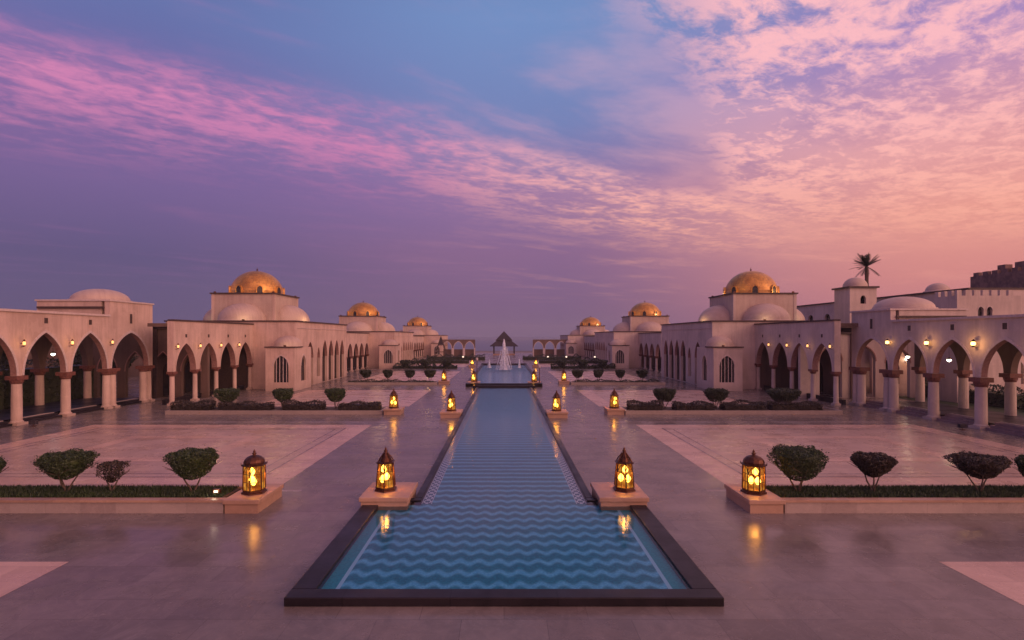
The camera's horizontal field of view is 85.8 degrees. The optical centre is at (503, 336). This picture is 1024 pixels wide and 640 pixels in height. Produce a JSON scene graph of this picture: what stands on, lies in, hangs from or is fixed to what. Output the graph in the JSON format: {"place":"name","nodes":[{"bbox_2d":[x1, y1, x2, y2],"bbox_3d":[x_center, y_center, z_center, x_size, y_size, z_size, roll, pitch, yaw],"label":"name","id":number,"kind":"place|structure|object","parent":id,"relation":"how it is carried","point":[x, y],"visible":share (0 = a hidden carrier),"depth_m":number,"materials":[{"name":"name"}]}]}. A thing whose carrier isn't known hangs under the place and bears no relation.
{"place":"outdoors","nodes":[
{"label":"outdoors","id":0,"kind":"place"},
{"bbox_2d":[0,484,238,497],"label":"grass","id":1,"kind":"structure","parent":0,"point":[92,491],"depth_m":19.54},
{"bbox_2d":[448,337,559,350],"bbox_3d":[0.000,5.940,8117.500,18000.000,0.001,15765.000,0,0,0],"label":"sea","id":2,"kind":"structure","parent":0,"point":[485,343],"depth_m":430.14,"materials":[{"name":"blue liquid"}]},
{"bbox_2d":[475,351,532,352],"bbox_3d":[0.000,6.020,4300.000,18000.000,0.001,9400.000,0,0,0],"label":"ground","id":3,"kind":"structure","parent":0,"point":[501,351],"depth_m":227.07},
{"bbox_2d":[970,261,1023,287],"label":"dark keep","id":4,"kind":"structure","parent":3,"relation":"on","point":[1006,276],"depth_m":75.20,"materials":[{"name":"brown stone"}]},
{"bbox_2d":[0,391,1022,476],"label":"rose paving","id":5,"kind":"structure","parent":0,"point":[273,446],"depth_m":30.41,"materials":[{"name":"stone"}]},
{"bbox_2d":[0,428,1022,473],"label":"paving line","id":6,"kind":"object","parent":5,"relation":"on","point":[662,428],"visible":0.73,"depth_m":32.16,"materials":[{"name":"stone"}]},
{"bbox_2d":[0,353,1023,639],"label":"plaza pavement","id":7,"kind":"structure","parent":0,"point":[238,577],"depth_m":15.20,"materials":[{"name":"grey stone"}]},
{"bbox_2d":[0,350,9,368],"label":"clipped tree","id":8,"kind":"object","parent":7,"relation":"on","point":[3,358],"visible":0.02,"depth_m":51.54,"materials":[{"name":"green plant"}]},
{"bbox_2d":[0,357,60,408],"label":"hedge","id":9,"kind":"object","parent":7,"relation":"on","point":[52,384],"visible":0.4,"depth_m":47.43,"materials":[{"name":"green plant"}]},
{"bbox_2d":[0,289,154,427],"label":"arcade","id":10,"kind":"object","parent":7,"relation":"on","point":[106,321],"visible":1,"depth_m":45.64,"materials":[{"name":"beige paint"}]},
{"bbox_2d":[53,356,113,398],"bbox_3d":[-41.392,3.956,54.394,2.393,4.254,5.581,0,0,0],"label":"hedge","id":11,"kind":"object","parent":7,"relation":"on","point":[77,386],"visible":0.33,"depth_m":52.39,"materials":[{"name":"green plant"}]},
{"bbox_2d":[25,345,142,378],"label":"boundary wall","id":12,"kind":"structure","parent":7,"relation":"on","point":[133,371],"depth_m":79.08,"materials":[{"name":"paint"}]},
{"bbox_2d":[0,484,241,512],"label":"planter","id":13,"kind":"object","parent":7,"relation":"on","point":[117,505],"visible":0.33,"depth_m":18.74,"materials":[{"name":"stone"}]},
{"bbox_2d":[0,455,8,472],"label":"clipped tree","id":14,"kind":"object","parent":13,"relation":"on","point":[3,462],"visible":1,"depth_m":19.87,"materials":[{"name":"green plant"}]},
{"bbox_2d":[30,448,99,490],"bbox_3d":[-15.663,4.834,19.660,1.935,1.524,1.921,0,0,0],"label":"clipped tree","id":15,"kind":"object","parent":13,"relation":"on","point":[60,466],"visible":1,"depth_m":19.37,"materials":[{"name":"green plant"}]},
{"bbox_2d":[91,459,130,490],"bbox_3d":[-13.977,5.009,19.728,1.163,1.160,1.199,0,0,39],"label":"clipped tree","id":16,"kind":"object","parent":13,"relation":"on","point":[117,465],"visible":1,"depth_m":19.65,"materials":[{"name":"green plant"}]},
{"bbox_2d":[161,446,221,492],"bbox_3d":[-11.122,4.785,19.696,1.813,1.620,1.791,0,0,0],"label":"clipped tree","id":17,"kind":"object","parent":13,"relation":"on","point":[190,463],"visible":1,"depth_m":19.31,"materials":[{"name":"green plant"}]},
{"bbox_2d":[93,327,209,397],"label":"link wall","id":18,"kind":"structure","parent":7,"relation":"on","point":[128,348],"depth_m":54.30,"materials":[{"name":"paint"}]},
{"bbox_2d":[147,319,253,405],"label":"colonnade wing","id":19,"kind":"structure","parent":7,"relation":"on","point":[230,344],"depth_m":55.35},
{"bbox_2d":[222,484,283,513],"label":"stone plinth","id":20,"kind":"structure","parent":7,"relation":"on","point":[238,502],"depth_m":18.86,"materials":[{"name":"stone"}]},
{"bbox_2d":[241,449,267,495],"bbox_3d":[-8.880,4.760,19.600,0.878,1.540,0.761,0,0,-33],"label":"lantern","id":21,"kind":"object","parent":20,"relation":"on","point":[254,474],"visible":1,"depth_m":19.36,"materials":[{"name":"brown metal"}]},
{"bbox_2d":[164,269,347,390],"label":"domed hall","id":22,"kind":"structure","parent":7,"relation":"on","point":[295,348],"depth_m":67.99,"materials":[{"name":"beige paint"}]},
{"bbox_2d":[274,356,287,381],"bbox_3d":[-24.800,3.550,61.200,2.560,4.100,0.040,0,0,0],"label":"kiosk window","id":23,"kind":"structure","parent":22,"relation":"in","point":[281,358],"depth_m":61.17,"materials":[{"name":"black glass"}]},
{"bbox_2d":[165,407,385,414],"bbox_3d":[-17.800,5.850,43.800,16.800,0.300,2.400,0,0,0],"label":"planting bed","id":24,"kind":"object","parent":7,"relation":"on","point":[327,411],"visible":0.64,"depth_m":42.60,"materials":[{"name":"stone"}]},
{"bbox_2d":[169,399,216,409],"bbox_3d":[-24.521,5.357,43.473,3.286,0.893,1.387,0,0,0],"label":"hedge","id":25,"kind":"object","parent":24,"relation":"on","point":[180,405],"visible":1,"depth_m":42.95,"materials":[{"name":"green plant"}]},
{"bbox_2d":[213,387,241,401],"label":"clipped tree","id":26,"kind":"object","parent":24,"relation":"on","point":[226,394],"visible":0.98,"depth_m":43.70,"materials":[{"name":"green plant"}]},
{"bbox_2d":[217,400,274,409],"bbox_3d":[-20.286,5.390,43.436,4.239,0.810,1.395,0,0,0],"label":"hedge","id":27,"kind":"object","parent":24,"relation":"on","point":[243,405],"visible":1,"depth_m":42.95,"materials":[{"name":"green plant"}]},
{"bbox_2d":[272,388,293,407],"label":"clipped tree","id":28,"kind":"object","parent":24,"relation":"on","point":[280,394],"visible":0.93,"depth_m":43.73,"materials":[{"name":"green plant"}]},
{"bbox_2d":[281,399,326,409],"bbox_3d":[-15.762,5.353,43.445,3.362,0.890,1.381,0,0,0],"label":"hedge","id":29,"kind":"object","parent":24,"relation":"on","point":[306,405],"visible":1,"depth_m":42.95,"materials":[{"name":"green plant"}]},
{"bbox_2d":[324,388,346,408],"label":"clipped tree","id":30,"kind":"object","parent":24,"relation":"on","point":[334,395],"visible":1,"depth_m":43.78,"materials":[{"name":"green plant"}]},
{"bbox_2d":[338,400,381,409],"bbox_3d":[-11.366,5.376,43.449,3.388,0.856,1.382,0,0,0],"label":"hedge","id":31,"kind":"object","parent":24,"relation":"on","point":[362,405],"visible":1,"depth_m":42.95,"materials":[{"name":"green plant"}]},
{"bbox_2d":[347,332,369,372],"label":"colonnade wing","id":32,"kind":"structure","parent":7,"relation":"on","point":[357,350],"depth_m":101.00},
{"bbox_2d":[337,301,413,367],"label":"domed hall","id":33,"kind":"structure","parent":7,"relation":"on","point":[389,346],"depth_m":110.69,"materials":[{"name":"beige paint"}]},
{"bbox_2d":[384,350,391,362],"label":"kiosk window","id":34,"kind":"structure","parent":33,"relation":"in","point":[388,354],"depth_m":105.19,"materials":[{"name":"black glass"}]},
{"bbox_2d":[359,482,417,509],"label":"stone plinth","id":35,"kind":"structure","parent":7,"relation":"on","point":[401,495],"depth_m":19.09,"materials":[{"name":"stone"}]},
{"bbox_2d":[375,447,396,492],"bbox_3d":[-4.280,4.750,19.950,0.840,1.560,0.728,0,0,28],"label":"lantern","id":36,"kind":"object","parent":35,"relation":"on","point":[385,480],"visible":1,"depth_m":19.74,"materials":[{"name":"brown metal"}]},
{"bbox_2d":[343,381,438,384],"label":"planting bed","id":37,"kind":"object","parent":7,"relation":"on","point":[389,383],"visible":0.91,"depth_m":69.00,"materials":[{"name":"stone"}]},
{"bbox_2d":[359,369,371,381],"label":"clipped tree","id":38,"kind":"object","parent":37,"relation":"on","point":[364,373],"visible":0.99,"depth_m":69.78,"materials":[{"name":"green plant"}]},
{"bbox_2d":[383,369,392,381],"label":"clipped tree","id":39,"kind":"object","parent":37,"relation":"on","point":[387,373],"visible":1,"depth_m":69.83,"materials":[{"name":"green plant"}]},
{"bbox_2d":[348,379,432,381],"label":"hedge","id":40,"kind":"object","parent":37,"relation":"on","point":[390,380],"visible":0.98,"depth_m":69.49,"materials":[{"name":"green plant"}]},
{"bbox_2d":[404,369,414,381],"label":"clipped tree","id":41,"kind":"object","parent":37,"relation":"on","point":[409,373],"visible":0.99,"depth_m":69.83,"materials":[{"name":"green plant"}]},
{"bbox_2d":[424,369,436,378],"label":"clipped tree","id":42,"kind":"object","parent":37,"relation":"on","point":[429,373],"visible":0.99,"depth_m":69.81,"materials":[{"name":"green plant"}]},
{"bbox_2d":[383,407,404,414],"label":"stone plinth","id":43,"kind":"structure","parent":7,"relation":"on","point":[396,411],"depth_m":42.36,"materials":[{"name":"stone"}]},
{"bbox_2d":[389,389,398,408],"bbox_3d":[-8.600,4.770,43.000,0.727,1.560,0.840,0,0,4],"label":"lantern","id":44,"kind":"object","parent":43,"relation":"on","point":[393,401],"visible":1,"depth_m":42.80,"materials":[{"name":"brown metal"}]},
{"bbox_2d":[413,336,423,357],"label":"colonnade wing","id":45,"kind":"structure","parent":7,"relation":"on","point":[418,346],"depth_m":158.49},
{"bbox_2d":[400,315,447,356],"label":"domed hall","id":46,"kind":"structure","parent":7,"relation":"on","point":[418,326],"depth_m":170.90,"materials":[{"name":"pink paint"}]},
{"bbox_2d":[392,362,457,368],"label":"hedge","id":47,"kind":"object","parent":7,"relation":"on","point":[412,366],"visible":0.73,"depth_m":104.05,"materials":[{"name":"green plant"}]},
{"bbox_2d":[410,357,468,363],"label":"hedge","id":48,"kind":"object","parent":7,"relation":"on","point":[454,361],"visible":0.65,"depth_m":124.05,"materials":[{"name":"green plant"}]},
{"bbox_2d":[442,359,452,368],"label":"clipped tree","id":49,"kind":"object","parent":7,"relation":"on","point":[447,363],"visible":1,"depth_m":101.07,"materials":[{"name":"green plant"}]},
{"bbox_2d":[440,409,462,417],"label":"stone plinth","id":50,"kind":"structure","parent":7,"relation":"on","point":[445,413],"depth_m":40.66,"materials":[{"name":"stone"}]},
{"bbox_2d":[447,390,455,411],"bbox_3d":[-3.950,4.770,41.400,0.840,1.560,0.728,0,0,25],"label":"lantern","id":51,"kind":"object","parent":50,"relation":"on","point":[451,404],"visible":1,"depth_m":41.18,"materials":[{"name":"brown metal"}]},
{"bbox_2d":[427,353,484,359],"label":"hedge","id":52,"kind":"object","parent":7,"relation":"on","point":[460,357],"visible":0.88,"depth_m":143.05,"materials":[{"name":"green plant"}]},
{"bbox_2d":[443,340,474,356],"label":"sea arcade","id":53,"kind":"object","parent":7,"relation":"on","point":[461,352],"visible":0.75,"depth_m":168.02,"materials":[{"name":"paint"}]},
{"bbox_2d":[490,332,517,354],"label":"beach pavilion","id":54,"kind":"structure","parent":7,"relation":"on","point":[505,337],"depth_m":183.17,"materials":[{"name":"wood"}]},
{"bbox_2d":[284,385,723,605],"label":"reflecting pool","id":55,"kind":"structure","parent":7,"relation":"on","point":[513,525],"depth_m":15.87,"materials":[{"name":"liquid"}]},
{"bbox_2d":[449,387,562,470],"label":"pool water","id":56,"kind":"structure","parent":55,"relation":"in","point":[509,409],"depth_m":41.54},
{"bbox_2d":[466,363,541,386],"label":"fountain basin","id":57,"kind":"object","parent":7,"relation":"on","point":[469,384],"visible":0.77,"depth_m":76.82,"materials":[{"name":"liquid"}]},
{"bbox_2d":[476,365,531,382],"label":"fountain water","id":58,"kind":"structure","parent":57,"relation":"in","point":[503,374],"depth_m":82.64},
{"bbox_2d":[495,339,511,369],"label":"water jet","id":59,"kind":"object","parent":58,"relation":"on","point":[504,365],"visible":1,"depth_m":91.70},
{"bbox_2d":[533,340,566,356],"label":"sea arcade","id":60,"kind":"object","parent":7,"relation":"on","point":[554,351],"visible":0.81,"depth_m":168.02,"materials":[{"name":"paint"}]},
{"bbox_2d":[522,353,580,359],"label":"hedge","id":61,"kind":"object","parent":7,"relation":"on","point":[528,357],"visible":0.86,"depth_m":143.05,"materials":[{"name":"green plant"}]},
{"bbox_2d":[545,409,567,417],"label":"stone plinth","id":62,"kind":"structure","parent":7,"relation":"on","point":[562,413],"depth_m":40.66,"materials":[{"name":"stone"}]},
{"bbox_2d":[552,390,560,411],"bbox_3d":[3.950,4.770,41.400,0.840,1.560,0.728,0,0,-23],"label":"lantern","id":63,"kind":"object","parent":62,"relation":"on","point":[556,404],"visible":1,"depth_m":41.18,"materials":[{"name":"brown metal"}]},
{"bbox_2d":[539,356,600,363],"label":"hedge","id":64,"kind":"object","parent":7,"relation":"on","point":[571,361],"visible":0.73,"depth_m":124.05,"materials":[{"name":"green plant"}]},
{"bbox_2d":[577,360,587,367],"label":"clipped tree","id":65,"kind":"object","parent":7,"relation":"on","point":[583,363],"visible":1,"depth_m":101.05,"materials":[{"name":"green plant"}]},
{"bbox_2d":[550,362,615,368],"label":"hedge","id":66,"kind":"object","parent":7,"relation":"on","point":[593,366],"visible":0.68,"depth_m":104.05,"materials":[{"name":"green plant"}]},
{"bbox_2d":[560,315,607,356],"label":"domed hall","id":67,"kind":"structure","parent":7,"relation":"on","point":[574,342],"depth_m":170.26,"materials":[{"name":"paint"}]},
{"bbox_2d":[584,336,594,358],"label":"colonnade wing","id":68,"kind":"structure","parent":7,"relation":"on","point":[589,346],"depth_m":158.48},
{"bbox_2d":[598,359,608,368],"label":"clipped tree","id":69,"kind":"object","parent":7,"relation":"on","point":[602,363],"visible":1,"depth_m":101.06,"materials":[{"name":"green plant"}]},
{"bbox_2d":[603,407,624,414],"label":"stone plinth","id":70,"kind":"structure","parent":7,"relation":"on","point":[611,411],"depth_m":42.36,"materials":[{"name":"stone"}]},
{"bbox_2d":[609,389,618,408],"bbox_3d":[8.600,4.770,43.000,0.840,1.560,0.728,0,0,26],"label":"lantern","id":71,"kind":"object","parent":70,"relation":"on","point":[614,401],"visible":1,"depth_m":42.80,"materials":[{"name":"brown metal"}]},
{"bbox_2d":[569,381,664,384],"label":"planting bed","id":72,"kind":"object","parent":7,"relation":"on","point":[616,383],"visible":0.93,"depth_m":69.00,"materials":[{"name":"stone"}]},
{"bbox_2d":[571,369,583,379],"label":"clipped tree","id":73,"kind":"object","parent":72,"relation":"on","point":[577,373],"visible":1,"depth_m":69.82,"materials":[{"name":"green plant"}]},
{"bbox_2d":[593,369,603,381],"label":"clipped tree","id":74,"kind":"object","parent":72,"relation":"on","point":[598,373],"visible":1,"depth_m":69.83,"materials":[{"name":"green plant"}]},
{"bbox_2d":[574,379,659,381],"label":"hedge","id":75,"kind":"object","parent":72,"relation":"on","point":[603,380],"visible":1,"depth_m":69.44,"materials":[{"name":"green plant"}]},
{"bbox_2d":[615,369,624,380],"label":"clipped tree","id":76,"kind":"object","parent":72,"relation":"on","point":[620,373],"visible":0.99,"depth_m":69.85,"materials":[{"name":"green plant"}]},
{"bbox_2d":[636,369,648,379],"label":"clipped tree","id":77,"kind":"object","parent":72,"relation":"on","point":[642,374],"visible":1,"depth_m":69.83,"materials":[{"name":"green plant"}]},
{"bbox_2d":[590,482,648,509],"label":"stone plinth","id":78,"kind":"structure","parent":7,"relation":"on","point":[607,495],"depth_m":19.09,"materials":[{"name":"stone"}]},
{"bbox_2d":[613,447,635,492],"bbox_3d":[4.350,4.750,19.950,0.728,1.560,0.840,0,0,1],"label":"lantern","id":79,"kind":"object","parent":78,"relation":"on","point":[624,479],"visible":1,"depth_m":19.75,"materials":[{"name":"brown metal"}]},
{"bbox_2d":[594,301,670,367],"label":"domed hall","id":80,"kind":"structure","parent":7,"relation":"on","point":[618,345],"depth_m":110.71,"materials":[{"name":"paint"}]},
{"bbox_2d":[616,350,623,362],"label":"kiosk window","id":81,"kind":"structure","parent":80,"relation":"in","point":[619,354],"depth_m":105.19,"materials":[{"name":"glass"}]},
{"bbox_2d":[638,332,660,372],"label":"colonnade wing","id":82,"kind":"structure","parent":7,"relation":"on","point":[650,350],"depth_m":101.00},
{"bbox_2d":[622,407,842,414],"bbox_3d":[17.800,5.850,43.800,16.800,0.300,2.400,0,0,0],"label":"planting bed","id":83,"kind":"object","parent":7,"relation":"on","point":[766,411],"visible":0.74,"depth_m":42.60,"materials":[{"name":"stone"}]},
{"bbox_2d":[626,399,663,409],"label":"hedge","id":84,"kind":"object","parent":83,"relation":"on","point":[648,405],"visible":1,"depth_m":42.95,"materials":[{"name":"green plant"}]},
{"bbox_2d":[653,388,676,408],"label":"clipped tree","id":85,"kind":"object","parent":83,"relation":"on","point":[665,394],"visible":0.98,"depth_m":43.72,"materials":[{"name":"green plant"}]},
{"bbox_2d":[671,400,714,409],"bbox_3d":[14.885,5.395,43.446,3.268,0.806,1.380,0,0,0],"label":"hedge","id":86,"kind":"object","parent":83,"relation":"on","point":[693,405],"visible":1,"depth_m":42.95,"materials":[{"name":"green plant"}]},
{"bbox_2d":[703,387,729,408],"bbox_3d":[17.013,4.917,44.289,2.113,1.672,2.013,0,0,0],"label":"clipped tree","id":87,"kind":"object","parent":83,"relation":"on","point":[716,394],"visible":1,"depth_m":43.69,"materials":[{"name":"green plant"}]},
{"bbox_2d":[718,399,766,409],"bbox_3d":[18.817,5.350,43.452,3.456,0.891,1.359,0,0,0],"label":"hedge","id":88,"kind":"object","parent":83,"relation":"on","point":[758,405],"visible":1,"depth_m":42.95,"materials":[{"name":"green plant"}]},
{"bbox_2d":[766,387,801,403],"bbox_3d":[22.383,4.916,44.188,2.604,1.686,2.842,0,0,22],"label":"clipped tree","id":89,"kind":"object","parent":83,"relation":"on","point":[783,394],"visible":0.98,"depth_m":43.54,"materials":[{"name":"green plant"}]},
{"bbox_2d":[765,400,823,409],"bbox_3d":[22.874,5.381,43.463,4.177,0.833,1.395,0,0,0],"label":"hedge","id":90,"kind":"object","parent":83,"relation":"on","point":[774,405],"visible":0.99,"depth_m":42.95,"materials":[{"name":"green plant"}]},
{"bbox_2d":[660,269,810,390],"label":"domed hall","id":91,"kind":"structure","parent":7,"relation":"on","point":[713,346],"depth_m":67.99,"materials":[{"name":"paint"}]},
{"bbox_2d":[720,356,733,381],"bbox_3d":[24.800,3.550,61.200,2.560,4.100,0.040,0,0,0],"label":"kiosk window","id":92,"kind":"structure","parent":91,"relation":"in","point":[726,358],"depth_m":61.17,"materials":[{"name":"glass"}]},
{"bbox_2d":[724,484,785,513],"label":"stone plinth","id":93,"kind":"structure","parent":7,"relation":"on","point":[769,502],"depth_m":18.85,"materials":[{"name":"stone"}]},
{"bbox_2d":[740,449,766,495],"bbox_3d":[8.880,4.760,19.600,0.761,1.540,0.878,0,0,-6],"label":"lantern","id":94,"kind":"object","parent":93,"relation":"on","point":[753,474],"visible":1,"depth_m":19.36,"materials":[{"name":"brown metal"}]},
{"bbox_2d":[754,319,857,405],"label":"colonnade wing","id":95,"kind":"structure","parent":7,"relation":"on","point":[777,344],"depth_m":55.65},
{"bbox_2d":[831,277,879,391],"bbox_3d":[38.850,-0.290,61.000,3.300,12.580,3.200,0,0,0],"label":"domed turret","id":96,"kind":"object","parent":7,"relation":"on","point":[855,294],"visible":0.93,"depth_m":59.60,"materials":[{"name":"paint"}]},
{"bbox_2d":[798,332,915,397],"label":"link wall","id":97,"kind":"structure","parent":7,"relation":"on","point":[875,349],"depth_m":54.30,"materials":[{"name":"paint"}]},
{"bbox_2d":[766,484,1023,512],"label":"planter","id":98,"kind":"object","parent":7,"relation":"on","point":[903,505],"visible":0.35,"depth_m":18.74,"materials":[{"name":"stone"}]},
{"bbox_2d":[766,444,829,491],"bbox_3d":[10.516,4.748,19.652,2.038,1.692,1.938,0,0,0],"label":"clipped tree","id":99,"kind":"object","parent":98,"relation":"on","point":[798,462],"visible":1,"depth_m":19.30,"materials":[{"name":"green plant"}]},
{"bbox_2d":[847,451,898,491],"bbox_3d":[13.197,4.865,19.677,1.524,1.457,1.564,0,0,0],"label":"clipped tree","id":100,"kind":"object","parent":98,"relation":"on","point":[873,465],"visible":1,"depth_m":19.41,"materials":[{"name":"green plant"}]},
{"bbox_2d":[941,450,1015,491],"bbox_3d":[17.045,4.886,19.678,1.982,1.420,1.930,0,0,0],"label":"clipped tree","id":101,"kind":"object","parent":98,"relation":"on","point":[980,466],"visible":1,"depth_m":19.40,"materials":[{"name":"green plant"}]},
{"bbox_2d":[1012,454,1023,476],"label":"clipped tree","id":102,"kind":"object","parent":98,"relation":"on","point":[1019,460],"visible":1,"depth_m":19.82,"materials":[{"name":"green plant"}]},
{"bbox_2d":[797,283,1023,319],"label":"hotel wing","id":103,"kind":"structure","parent":7,"relation":"on","point":[821,311],"depth_m":70.97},
{"bbox_2d":[848,297,1023,436],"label":"arcade","id":104,"kind":"object","parent":7,"relation":"on","point":[894,327],"visible":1,"depth_m":40.71,"materials":[{"name":"paint"}]},
{"bbox_2d":[870,352,1023,393],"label":"garden house","id":105,"kind":"structure","parent":7,"relation":"on","point":[902,380],"depth_m":58.40,"materials":[{"name":"pink paint"}]},
{"bbox_2d":[0,360,1023,604],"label":"pink paving","id":106,"kind":"structure","parent":0,"point":[1004,578],"depth_m":26.91,"materials":[{"name":"stone"}]},
{"bbox_2d":[0,0,1023,336],"label":"sky","id":107,"kind":"structure","parent":0,"point":[468,168],"materials":[{"name":"purple"}]},
{"bbox_2d":[852,252,880,285],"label":"palm tree","id":108,"kind":"object","parent":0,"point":[865,258],"visible":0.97,"depth_m":70.30,"materials":[{"name":"green plant"}]},
{"bbox_2d":[766,483,1023,497],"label":"grass","id":109,"kind":"structure","parent":0,"point":[924,491],"depth_m":19.57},
{"bbox_2d":[899,396,1023,415],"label":"lawn","id":110,"kind":"structure","parent":0,"point":[1020,412],"depth_m":47.34,"materials":[{"name":"green plant"}]},
{"bbox_2d":[969,384,1023,408],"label":"hedge","id":111,"kind":"object","parent":110,"relation":"on","point":[995,398],"visible":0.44,"depth_m":47.13,"materials":[{"name":"green plant"}]},
{"bbox_2d":[935,290,1020,402],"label":"battlement house","id":112,"kind":"structure","parent":0,"point":[984,304],"depth_m":50.00,"materials":[{"name":"paint"}]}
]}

